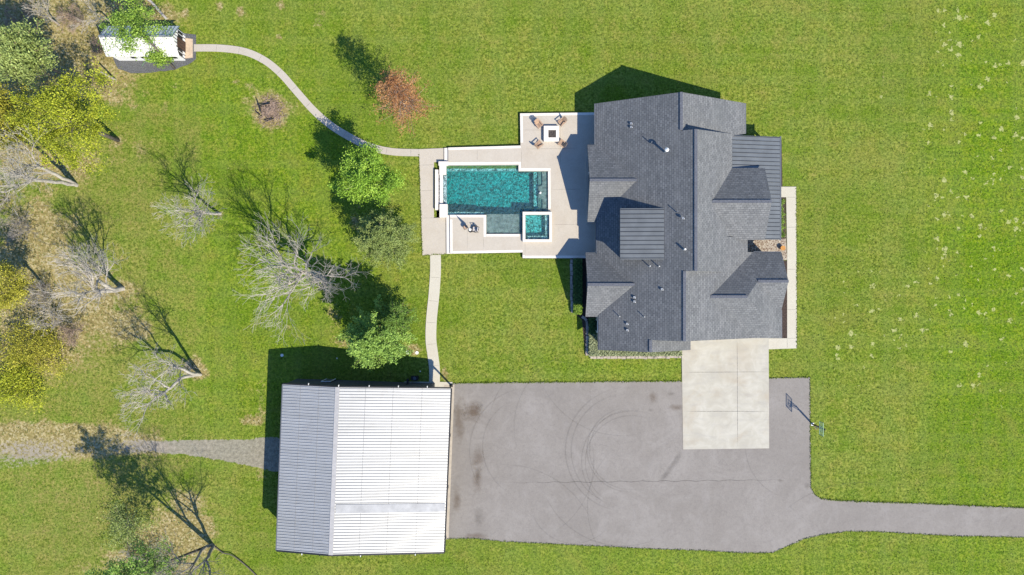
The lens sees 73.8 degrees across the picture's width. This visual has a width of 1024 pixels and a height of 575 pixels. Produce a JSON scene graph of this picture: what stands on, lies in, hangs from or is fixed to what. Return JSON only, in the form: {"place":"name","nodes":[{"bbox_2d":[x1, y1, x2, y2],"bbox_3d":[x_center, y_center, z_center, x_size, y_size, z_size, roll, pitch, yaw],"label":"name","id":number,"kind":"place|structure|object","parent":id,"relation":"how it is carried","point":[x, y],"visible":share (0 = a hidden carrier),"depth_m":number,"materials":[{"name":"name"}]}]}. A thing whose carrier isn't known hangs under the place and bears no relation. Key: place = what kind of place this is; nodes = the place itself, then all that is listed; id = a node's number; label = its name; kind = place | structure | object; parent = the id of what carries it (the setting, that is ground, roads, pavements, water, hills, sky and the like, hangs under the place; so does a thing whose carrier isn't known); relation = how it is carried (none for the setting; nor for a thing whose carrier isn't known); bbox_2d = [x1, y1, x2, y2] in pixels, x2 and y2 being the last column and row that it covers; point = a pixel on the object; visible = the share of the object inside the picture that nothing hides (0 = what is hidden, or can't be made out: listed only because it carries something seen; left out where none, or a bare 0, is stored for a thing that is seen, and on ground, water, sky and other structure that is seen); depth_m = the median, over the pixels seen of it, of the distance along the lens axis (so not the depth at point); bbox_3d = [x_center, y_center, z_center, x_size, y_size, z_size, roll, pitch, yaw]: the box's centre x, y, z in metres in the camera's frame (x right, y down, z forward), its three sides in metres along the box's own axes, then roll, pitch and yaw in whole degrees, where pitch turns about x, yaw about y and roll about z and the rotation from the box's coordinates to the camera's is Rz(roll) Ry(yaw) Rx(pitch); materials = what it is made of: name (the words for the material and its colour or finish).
{"place":"outdoors","nodes":[
{"label":"outdoors","id":0,"kind":"place"},
{"bbox_2d":[194,44,418,155],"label":"garden path","id":1,"kind":"structure","parent":0,"point":[301,96],"depth_m":82.68,"materials":[{"name":"concrete"}]},
{"bbox_2d":[419,148,446,254],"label":"patio","id":2,"kind":"structure","parent":0,"point":[434,234],"depth_m":82.66,"materials":[{"name":"concrete"}]},
{"bbox_2d":[444,148,447,160],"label":"deck step","id":3,"kind":"object","parent":2,"relation":"on","point":[445,154],"visible":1,"depth_m":82.50,"materials":[{"name":"concrete"}]},
{"bbox_2d":[446,215,449,253],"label":"deck step","id":4,"kind":"object","parent":2,"relation":"on","point":[448,233],"visible":1,"depth_m":82.50,"materials":[{"name":"concrete"}]},
{"bbox_2d":[425,255,440,381],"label":"shop path","id":5,"kind":"structure","parent":0,"point":[432,312],"depth_m":82.68,"materials":[{"name":"concrete"}]},
{"bbox_2d":[0,0,1023,574],"bbox_3d":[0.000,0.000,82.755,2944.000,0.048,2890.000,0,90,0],"label":"ground","id":6,"kind":"structure","parent":0,"point":[60,448],"depth_m":82.75,"materials":[{"name":"green plant"}]},
{"bbox_2d":[0,184,23,219],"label":"bare bush","id":7,"kind":"object","parent":6,"relation":"on","point":[6,195],"visible":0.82,"depth_m":80.84,"materials":[{"name":"grey plant"}]},
{"bbox_2d":[0,210,38,246],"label":"bare bush","id":8,"kind":"object","parent":6,"relation":"on","point":[16,224],"visible":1,"depth_m":80.77,"materials":[{"name":"grey plant"}]},
{"bbox_2d":[1,0,38,29],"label":"bare bush","id":9,"kind":"object","parent":6,"relation":"on","point":[13,19],"visible":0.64,"depth_m":81.06,"materials":[{"name":"plant"}]},
{"bbox_2d":[0,82,40,160],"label":"yellow tree","id":10,"kind":"object","parent":6,"relation":"on","point":[5,104],"visible":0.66,"depth_m":74.71,"materials":[{"name":"plant"}]},
{"bbox_2d":[0,259,45,316],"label":"yellow tree","id":11,"kind":"object","parent":6,"relation":"on","point":[17,287],"visible":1,"depth_m":76.02,"materials":[{"name":"yellow plant"}]},
{"bbox_2d":[0,351,49,415],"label":"golden thicket","id":12,"kind":"object","parent":6,"relation":"on","point":[21,387],"visible":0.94,"depth_m":80.75,"materials":[{"name":"yellow plant"}]},
{"bbox_2d":[0,11,64,92],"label":"pine tree","id":13,"kind":"object","parent":6,"relation":"on","point":[18,48],"visible":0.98,"depth_m":74.21,"materials":[{"name":"green plant"}]},
{"bbox_2d":[0,306,77,387],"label":"golden thicket","id":14,"kind":"object","parent":6,"relation":"on","point":[45,345],"visible":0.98,"depth_m":80.19,"materials":[{"name":"yellow plant"}]},
{"bbox_2d":[0,123,78,214],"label":"bare tree","id":15,"kind":"object","parent":6,"relation":"on","point":[29,179],"visible":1,"depth_m":72.10,"materials":[{"name":"grey plant"}]},
{"bbox_2d":[21,279,61,309],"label":"bare bush","id":16,"kind":"object","parent":6,"relation":"on","point":[38,292],"visible":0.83,"depth_m":80.83,"materials":[{"name":"grey plant"}]},
{"bbox_2d":[21,0,61,25],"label":"bare tree","id":17,"kind":"object","parent":6,"relation":"on","point":[40,12],"visible":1,"depth_m":77.75,"materials":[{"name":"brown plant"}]},
{"bbox_2d":[25,300,65,336],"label":"bare tree","id":18,"kind":"object","parent":6,"relation":"on","point":[56,323],"visible":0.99,"depth_m":80.29,"materials":[{"name":"grey plant"}]},
{"bbox_2d":[1,56,124,182],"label":"yellow tree","id":19,"kind":"object","parent":6,"relation":"on","point":[80,123],"visible":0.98,"depth_m":72.86,"materials":[{"name":"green plant"}]},
{"bbox_2d":[54,3,87,33],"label":"bare bush","id":20,"kind":"object","parent":6,"relation":"on","point":[71,17],"visible":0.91,"depth_m":80.83,"materials":[{"name":"brown plant"}]},
{"bbox_2d":[57,320,88,345],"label":"bare bush","id":21,"kind":"object","parent":6,"relation":"on","point":[70,340],"visible":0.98,"depth_m":80.70,"materials":[{"name":"brown plant"}]},
{"bbox_2d":[25,236,128,323],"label":"bare tree","id":22,"kind":"object","parent":6,"relation":"on","point":[108,288],"visible":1,"depth_m":74.72,"materials":[{"name":"grey plant"}]},
{"bbox_2d":[70,0,111,33],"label":"bare tree","id":23,"kind":"object","parent":6,"relation":"on","point":[98,19],"visible":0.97,"depth_m":78.12,"materials":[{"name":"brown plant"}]},
{"bbox_2d":[89,37,103,55],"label":"bare bush","id":24,"kind":"object","parent":6,"relation":"on","point":[99,51],"visible":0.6,"depth_m":81.32,"materials":[{"name":"brown plant"}]},
{"bbox_2d":[89,495,156,556],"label":"grey bush","id":25,"kind":"object","parent":6,"relation":"on","point":[127,525],"visible":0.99,"depth_m":81.61,"materials":[{"name":"green plant"}]},
{"bbox_2d":[118,544,154,569],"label":"bare bush","id":26,"kind":"object","parent":6,"relation":"on","point":[130,555],"visible":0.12,"depth_m":81.00,"materials":[{"name":"plant"}]},
{"bbox_2d":[97,0,176,69],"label":"tree","id":27,"kind":"object","parent":6,"relation":"on","point":[124,18],"visible":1,"depth_m":75.06,"materials":[{"name":"green plant"}]},
{"bbox_2d":[98,26,185,60],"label":"garden shed","id":28,"kind":"structure","parent":6,"relation":"on","point":[175,50],"depth_m":79.99,"materials":[{"name":"white metal"}]},
{"bbox_2d":[177,37,185,51],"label":"door","id":29,"kind":"structure","parent":28,"relation":"in","point":[179,43],"depth_m":81.54,"materials":[{"name":"brown wood"}]},
{"bbox_2d":[82,536,208,574],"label":"evergreen tree","id":30,"kind":"object","parent":6,"relation":"on","point":[139,566],"visible":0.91,"depth_m":72.18,"materials":[{"name":"green plant"}]},
{"bbox_2d":[113,33,195,72],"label":"gravel pad","id":31,"kind":"object","parent":6,"relation":"on","point":[135,67],"visible":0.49,"depth_m":82.71,"materials":[{"name":"grey gravel"}]},
{"bbox_2d":[143,43,174,68],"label":"green shrub","id":32,"kind":"object","parent":31,"relation":"on","point":[156,57],"visible":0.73,"depth_m":80.18,"materials":[{"name":"green plant"}]},
{"bbox_2d":[114,337,201,441],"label":"bare tree","id":33,"kind":"object","parent":6,"relation":"on","point":[179,379],"visible":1,"depth_m":74.10,"materials":[{"name":"grey plant"}]},
{"bbox_2d":[148,0,167,19],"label":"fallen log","id":34,"kind":"object","parent":6,"relation":"on","point":[156,7],"visible":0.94,"depth_m":82.49,"materials":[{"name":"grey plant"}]},
{"bbox_2d":[147,536,183,574],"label":"grey bush","id":35,"kind":"object","parent":6,"relation":"on","point":[162,556],"visible":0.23,"depth_m":81.28,"materials":[{"name":"plant"}]},
{"bbox_2d":[151,174,226,247],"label":"bare tree","id":36,"kind":"object","parent":6,"relation":"on","point":[201,214],"visible":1,"depth_m":74.91,"materials":[{"name":"grey plant"}]},
{"bbox_2d":[149,528,228,574],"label":"bare tree","id":37,"kind":"object","parent":6,"relation":"on","point":[212,546],"visible":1,"depth_m":74.36,"materials":[{"name":"grey plant"}]},
{"bbox_2d":[185,38,192,58],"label":"shed landing","id":38,"kind":"object","parent":6,"relation":"on","point":[189,48],"visible":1,"depth_m":82.59,"materials":[{"name":"beige wood"}]},
{"bbox_2d":[182,363,195,374],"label":"bare bush","id":39,"kind":"object","parent":6,"relation":"on","point":[189,367],"visible":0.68,"depth_m":81.71,"materials":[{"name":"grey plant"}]},
{"bbox_2d":[215,546,255,574],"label":"fallen limb","id":40,"kind":"object","parent":6,"relation":"on","point":[236,558],"visible":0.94,"depth_m":82.53,"materials":[{"name":"wood"}]},
{"bbox_2d":[252,92,285,127],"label":"burn pile","id":41,"kind":"object","parent":6,"relation":"on","point":[270,109],"visible":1,"depth_m":82.58,"materials":[{"name":"brown plant"}]},
{"bbox_2d":[232,211,369,344],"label":"bare tree","id":42,"kind":"object","parent":6,"relation":"on","point":[316,275],"visible":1,"depth_m":73.42,"materials":[{"name":"grey plant"}]},
{"bbox_2d":[276,378,452,556],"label":"workshop","id":43,"kind":"structure","parent":6,"relation":"on","point":[363,468],"depth_m":77.65,"materials":[{"name":"metal"}]},
{"bbox_2d":[321,379,334,381],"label":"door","id":44,"kind":"structure","parent":43,"relation":"in","point":[325,380],"depth_m":81.42,"materials":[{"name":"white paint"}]},
{"bbox_2d":[327,135,408,207],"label":"leafy tree","id":45,"kind":"object","parent":6,"relation":"on","point":[364,173],"visible":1,"depth_m":75.04,"materials":[{"name":"green plant"}]},
{"bbox_2d":[335,294,417,371],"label":"cedar tree","id":46,"kind":"object","parent":6,"relation":"on","point":[368,338],"visible":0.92,"depth_m":74.62,"materials":[{"name":"green plant"}]},
{"bbox_2d":[352,207,419,272],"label":"leafy tree","id":47,"kind":"object","parent":6,"relation":"on","point":[384,236],"visible":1,"depth_m":76.20,"materials":[{"name":"green plant"}]},
{"bbox_2d":[377,295,420,337],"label":"cedar tree","id":48,"kind":"object","parent":6,"relation":"on","point":[392,316],"visible":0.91,"depth_m":76.97,"materials":[{"name":"green plant"}]},
{"bbox_2d":[369,66,440,139],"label":"red tree","id":49,"kind":"object","parent":6,"relation":"on","point":[396,87],"visible":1,"depth_m":74.93,"materials":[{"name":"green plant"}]},
{"bbox_2d":[411,376,418,380],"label":"condenser unit","id":50,"kind":"object","parent":6,"relation":"on","point":[414,378],"visible":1,"depth_m":81.98,"materials":[{"name":"grey metal"}]},
{"bbox_2d":[405,381,452,386],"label":"porch slab","id":51,"kind":"structure","parent":6,"relation":"on","point":[439,384],"depth_m":82.69,"materials":[{"name":"concrete"}]},
{"bbox_2d":[444,385,453,538],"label":"porch slab edge","id":52,"kind":"object","parent":6,"relation":"on","point":[449,484],"visible":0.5,"depth_m":82.68,"materials":[{"name":"beige concrete"}]},
{"bbox_2d":[448,115,595,256],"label":"pool deck","id":53,"kind":"structure","parent":6,"relation":"on","point":[567,164],"depth_m":82.33,"materials":[{"name":"concrete"}]},
{"bbox_2d":[450,219,452,253],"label":"coping band","id":54,"kind":"object","parent":53,"relation":"on","point":[451,242],"visible":1,"depth_m":82.32,"materials":[{"name":"stone"}]},
{"bbox_2d":[450,215,482,216],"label":"coping band","id":55,"kind":"object","parent":53,"relation":"on","point":[466,215],"visible":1,"depth_m":82.32,"materials":[{"name":"concrete"}]},
{"bbox_2d":[472,226,478,232],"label":"iron armchair","id":56,"kind":"object","parent":53,"relation":"on","point":[475,229],"visible":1,"depth_m":81.86,"materials":[{"name":"grey metal"}]},
{"bbox_2d":[448,162,518,164],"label":"coping band","id":57,"kind":"object","parent":53,"relation":"on","point":[471,163],"visible":1,"depth_m":82.32,"materials":[{"name":"stone"}]},
{"bbox_2d":[448,146,520,149],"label":"coping band","id":58,"kind":"object","parent":53,"relation":"on","point":[486,147],"visible":1,"depth_m":82.32,"materials":[{"name":"stone"}]},
{"bbox_2d":[484,215,485,236],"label":"coping band","id":59,"kind":"object","parent":53,"relation":"on","point":[484,225],"visible":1,"depth_m":82.32,"materials":[{"name":"stone"}]},
{"bbox_2d":[453,250,522,253],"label":"coping band","id":60,"kind":"object","parent":53,"relation":"on","point":[493,251],"visible":1,"depth_m":82.32,"materials":[{"name":"stone"}]},
{"bbox_2d":[435,161,547,236],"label":"swimming pool","id":61,"kind":"structure","parent":53,"relation":"in","point":[502,200],"depth_m":83.94,"materials":[{"name":"liquid"}]},
{"bbox_2d":[486,234,519,235],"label":"coping band","id":62,"kind":"object","parent":53,"relation":"on","point":[502,234],"visible":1,"depth_m":82.32,"materials":[{"name":"stone"}]},
{"bbox_2d":[520,116,522,142],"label":"coping band","id":63,"kind":"object","parent":53,"relation":"on","point":[521,128],"visible":1,"depth_m":82.32,"materials":[{"name":"concrete"}]},
{"bbox_2d":[519,168,550,170],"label":"coping band","id":64,"kind":"object","parent":53,"relation":"on","point":[534,169],"visible":1,"depth_m":82.32,"materials":[{"name":"stone"}]},
{"bbox_2d":[523,212,551,241],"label":"hot tub","id":65,"kind":"object","parent":53,"relation":"on","point":[537,228],"visible":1,"depth_m":82.38,"materials":[{"name":"liquid"}]},
{"bbox_2d":[534,139,543,148],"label":"adirondack chair","id":66,"kind":"object","parent":53,"relation":"on","point":[539,145],"visible":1,"depth_m":81.76,"materials":[{"name":"brown wood"}]},
{"bbox_2d":[534,118,543,128],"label":"adirondack chair","id":67,"kind":"object","parent":53,"relation":"on","point":[538,123],"visible":1,"depth_m":81.80,"materials":[{"name":"brown wood"}]},
{"bbox_2d":[548,171,550,208],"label":"coping band","id":68,"kind":"object","parent":53,"relation":"on","point":[549,189],"visible":1,"depth_m":82.32,"materials":[{"name":"stone"}]},
{"bbox_2d":[544,126,558,141],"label":"fire pit","id":69,"kind":"object","parent":53,"relation":"on","point":[551,133],"visible":1,"depth_m":81.85,"materials":[{"name":"concrete"}]},
{"bbox_2d":[525,256,585,257],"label":"coping band","id":70,"kind":"object","parent":53,"relation":"on","point":[555,256],"visible":0.69,"depth_m":82.32,"materials":[{"name":"stone"}]},
{"bbox_2d":[520,112,593,115],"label":"coping band","id":71,"kind":"object","parent":53,"relation":"on","point":[544,114],"visible":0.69,"depth_m":82.32,"materials":[{"name":"concrete"}]},
{"bbox_2d":[558,117,566,125],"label":"adirondack chair","id":72,"kind":"object","parent":53,"relation":"on","point":[562,121],"visible":1,"depth_m":81.76,"materials":[{"name":"brown wood"}]},
{"bbox_2d":[558,139,567,147],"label":"adirondack chair","id":73,"kind":"object","parent":53,"relation":"on","point":[562,142],"visible":1,"depth_m":81.84,"materials":[{"name":"brown wood"}]},
{"bbox_2d":[575,188,579,233],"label":"deck patch","id":74,"kind":"object","parent":53,"relation":"on","point":[577,194],"visible":1,"depth_m":82.33,"materials":[{"name":"concrete"}]},
{"bbox_2d":[585,149,595,222],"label":"house step","id":75,"kind":"object","parent":53,"relation":"on","point":[586,156],"visible":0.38,"depth_m":82.19,"materials":[{"name":"concrete"}]},
{"bbox_2d":[570,259,572,312],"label":"stone edging","id":76,"kind":"object","parent":6,"relation":"on","point":[571,282],"visible":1,"depth_m":82.48,"materials":[{"name":"grey stone"}]},
{"bbox_2d":[571,258,647,355],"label":"side bed","id":77,"kind":"object","parent":6,"relation":"on","point":[584,286],"visible":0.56,"depth_m":82.70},
{"bbox_2d":[572,258,582,302],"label":"hedge","id":78,"kind":"object","parent":77,"relation":"on","point":[577,271],"visible":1,"depth_m":81.78,"materials":[{"name":"green plant"}]},
{"bbox_2d":[573,303,582,314],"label":"hedge","id":79,"kind":"object","parent":77,"relation":"on","point":[577,308],"visible":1,"depth_m":81.87,"materials":[{"name":"green plant"}]},
{"bbox_2d":[581,315,588,354],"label":"stone edging","id":80,"kind":"object","parent":77,"relation":"on","point":[587,337],"visible":1,"depth_m":82.50,"materials":[{"name":"grey stone"}]},
{"bbox_2d":[588,317,596,334],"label":"hedge","id":81,"kind":"object","parent":77,"relation":"on","point":[592,325],"visible":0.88,"depth_m":81.93,"materials":[{"name":"green plant"}]},
{"bbox_2d":[588,333,598,356],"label":"hedge","id":82,"kind":"object","parent":77,"relation":"on","point":[593,345],"visible":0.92,"depth_m":81.92,"materials":[{"name":"green plant"}]},
{"bbox_2d":[598,350,682,356],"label":"hedge","id":83,"kind":"object","parent":77,"relation":"on","point":[606,353],"visible":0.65,"depth_m":82.12,"materials":[{"name":"green plant"}]},
{"bbox_2d":[590,356,680,358],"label":"stone edging","id":84,"kind":"object","parent":6,"relation":"on","point":[627,357],"visible":0.99,"depth_m":82.51,"materials":[{"name":"grey stone"}]},
{"bbox_2d":[585,92,788,351],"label":"house","id":85,"kind":"structure","parent":6,"relation":"on","point":[684,198],"depth_m":77.18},
{"bbox_2d":[682,338,768,448],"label":"garage apron","id":86,"kind":"object","parent":6,"relation":"on","point":[712,370],"visible":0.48,"depth_m":82.67,"materials":[{"name":"concrete"}]},
{"bbox_2d":[737,377,737,429],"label":"paving joint","id":87,"kind":"object","parent":86,"relation":"on","point":[737,405],"visible":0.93,"depth_m":82.67,"materials":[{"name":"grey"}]},
{"bbox_2d":[748,239,786,259],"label":"gravel bed","id":88,"kind":"object","parent":6,"relation":"on","point":[764,245],"visible":0.46,"depth_m":82.70,"materials":[{"name":"beige gravel"}]},
{"bbox_2d":[781,141,782,186],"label":"mulch strip","id":89,"kind":"object","parent":6,"relation":"on","point":[781,166],"visible":0.31,"depth_m":82.70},
{"bbox_2d":[769,187,796,348],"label":"front walk","id":90,"kind":"structure","parent":6,"relation":"on","point":[790,340],"depth_m":82.67,"materials":[{"name":"concrete"}]},
{"bbox_2d":[781,197,785,238],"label":"planting bed","id":91,"kind":"object","parent":6,"relation":"on","point":[784,218],"visible":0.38,"depth_m":82.69,"materials":[{"name":"green plant"}]},
{"bbox_2d":[782,261,786,337],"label":"mulch bed","id":92,"kind":"object","parent":6,"relation":"on","point":[784,320],"visible":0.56,"depth_m":82.70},
{"bbox_2d":[811,421,825,435],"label":"basketball hoop","id":93,"kind":"object","parent":6,"relation":"on","point":[819,427],"visible":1,"depth_m":79.70,"materials":[{"name":"white paint"}]},
{"bbox_2d":[449,377,1023,552],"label":"driveway","id":94,"kind":"structure","parent":0,"point":[555,463],"depth_m":82.70,"materials":[{"name":"grey asphalt"}]}
]}

